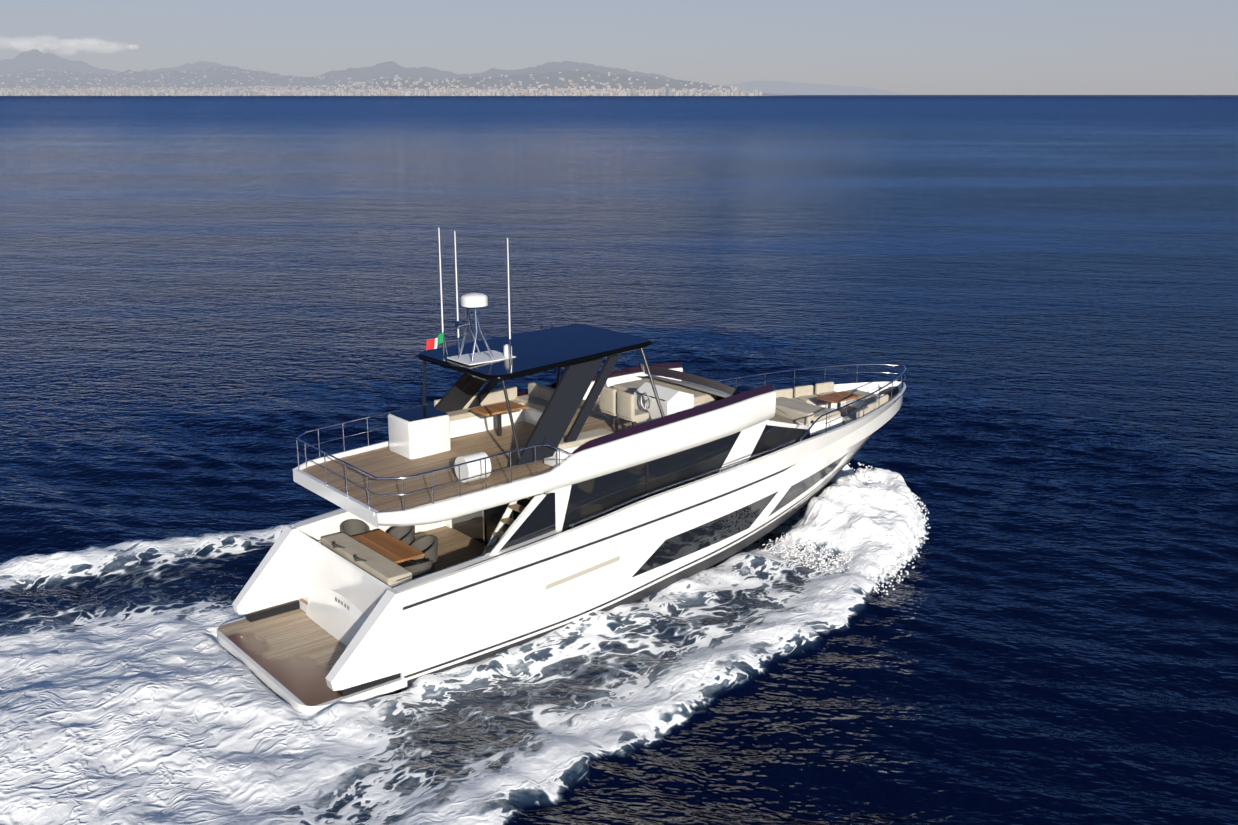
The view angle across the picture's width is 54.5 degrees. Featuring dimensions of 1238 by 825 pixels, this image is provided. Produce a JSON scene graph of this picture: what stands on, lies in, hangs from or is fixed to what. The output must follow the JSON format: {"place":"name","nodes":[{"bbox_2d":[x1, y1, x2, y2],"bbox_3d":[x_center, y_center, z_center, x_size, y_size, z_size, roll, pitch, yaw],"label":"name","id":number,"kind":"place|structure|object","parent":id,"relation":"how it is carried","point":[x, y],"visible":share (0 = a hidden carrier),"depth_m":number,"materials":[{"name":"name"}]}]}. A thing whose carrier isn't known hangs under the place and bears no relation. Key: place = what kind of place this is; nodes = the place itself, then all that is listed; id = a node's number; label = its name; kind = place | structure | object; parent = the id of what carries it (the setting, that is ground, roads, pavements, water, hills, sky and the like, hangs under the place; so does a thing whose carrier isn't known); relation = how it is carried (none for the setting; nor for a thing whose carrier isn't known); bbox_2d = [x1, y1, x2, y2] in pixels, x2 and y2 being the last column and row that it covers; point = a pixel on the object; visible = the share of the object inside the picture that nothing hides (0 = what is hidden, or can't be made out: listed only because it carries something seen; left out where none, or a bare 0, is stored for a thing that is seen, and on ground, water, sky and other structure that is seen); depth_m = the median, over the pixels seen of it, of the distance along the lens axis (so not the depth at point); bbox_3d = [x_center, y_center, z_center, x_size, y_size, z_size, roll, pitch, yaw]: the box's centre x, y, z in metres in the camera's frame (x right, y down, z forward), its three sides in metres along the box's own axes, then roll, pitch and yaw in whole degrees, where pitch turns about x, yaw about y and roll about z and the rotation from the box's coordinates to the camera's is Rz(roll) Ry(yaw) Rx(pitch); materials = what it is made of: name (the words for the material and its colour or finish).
{"place":"outdoors","nodes":[
{"label":"outdoors","id":0,"kind":"place"},
{"bbox_2d":[1,34,99,51],"bbox_3d":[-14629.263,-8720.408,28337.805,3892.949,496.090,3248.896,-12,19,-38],"label":"cloud","id":1,"kind":"structure","parent":0,"point":[36,43],"depth_m":28571.33,"materials":[{"name":"white"}]},
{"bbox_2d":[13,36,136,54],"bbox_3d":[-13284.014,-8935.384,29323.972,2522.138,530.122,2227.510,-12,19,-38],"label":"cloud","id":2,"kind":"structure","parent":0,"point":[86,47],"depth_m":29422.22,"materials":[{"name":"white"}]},
{"bbox_2d":[0,49,799,95],"bbox_3d":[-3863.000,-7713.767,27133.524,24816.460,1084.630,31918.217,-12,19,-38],"label":"coast hills","id":3,"kind":"structure","parent":0,"point":[26,63],"depth_m":19700.35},
{"bbox_2d":[0,68,763,95],"bbox_3d":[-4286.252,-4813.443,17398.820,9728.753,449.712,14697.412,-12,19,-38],"label":"city buildings","id":4,"kind":"structure","parent":3,"relation":"on","point":[268,91],"depth_m":14540.99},
{"bbox_2d":[0,95,1237,824],"bbox_3d":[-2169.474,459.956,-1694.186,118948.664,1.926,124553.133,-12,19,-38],"label":"sea","id":5,"kind":"structure","parent":0,"point":[212,309],"depth_m":45.40,"materials":[{"name":"liquid"}]},
{"bbox_2d":[217,228,905,713],"bbox_3d":[0.660,-0.096,32.136,22.342,10.255,5.603,-12,19,-38],"label":"yacht","id":6,"kind":"object","parent":5,"relation":"on","point":[467,522],"visible":1,"depth_m":28.62,"materials":[{"name":"white plastic"}]},
{"bbox_2d":[762,461,930,596],"bbox_3d":[5.376,2.228,36.574,7.344,1.121,12.465,-12,19,-38],"label":"bow spray","id":7,"kind":"object","parent":5,"relation":"on","point":[796,554],"depth_m":32.41,"materials":[{"name":"white liquid"}]},
{"bbox_2d":[0,0,1237,94],"label":"sky","id":8,"kind":"structure","parent":0,"point":[914,47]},
{"bbox_2d":[722,81,911,94],"bbox_3d":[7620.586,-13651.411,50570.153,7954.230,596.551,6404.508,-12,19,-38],"label":"coast hills","id":9,"kind":"structure","parent":0,"point":[782,87],"depth_m":50593.47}
]}

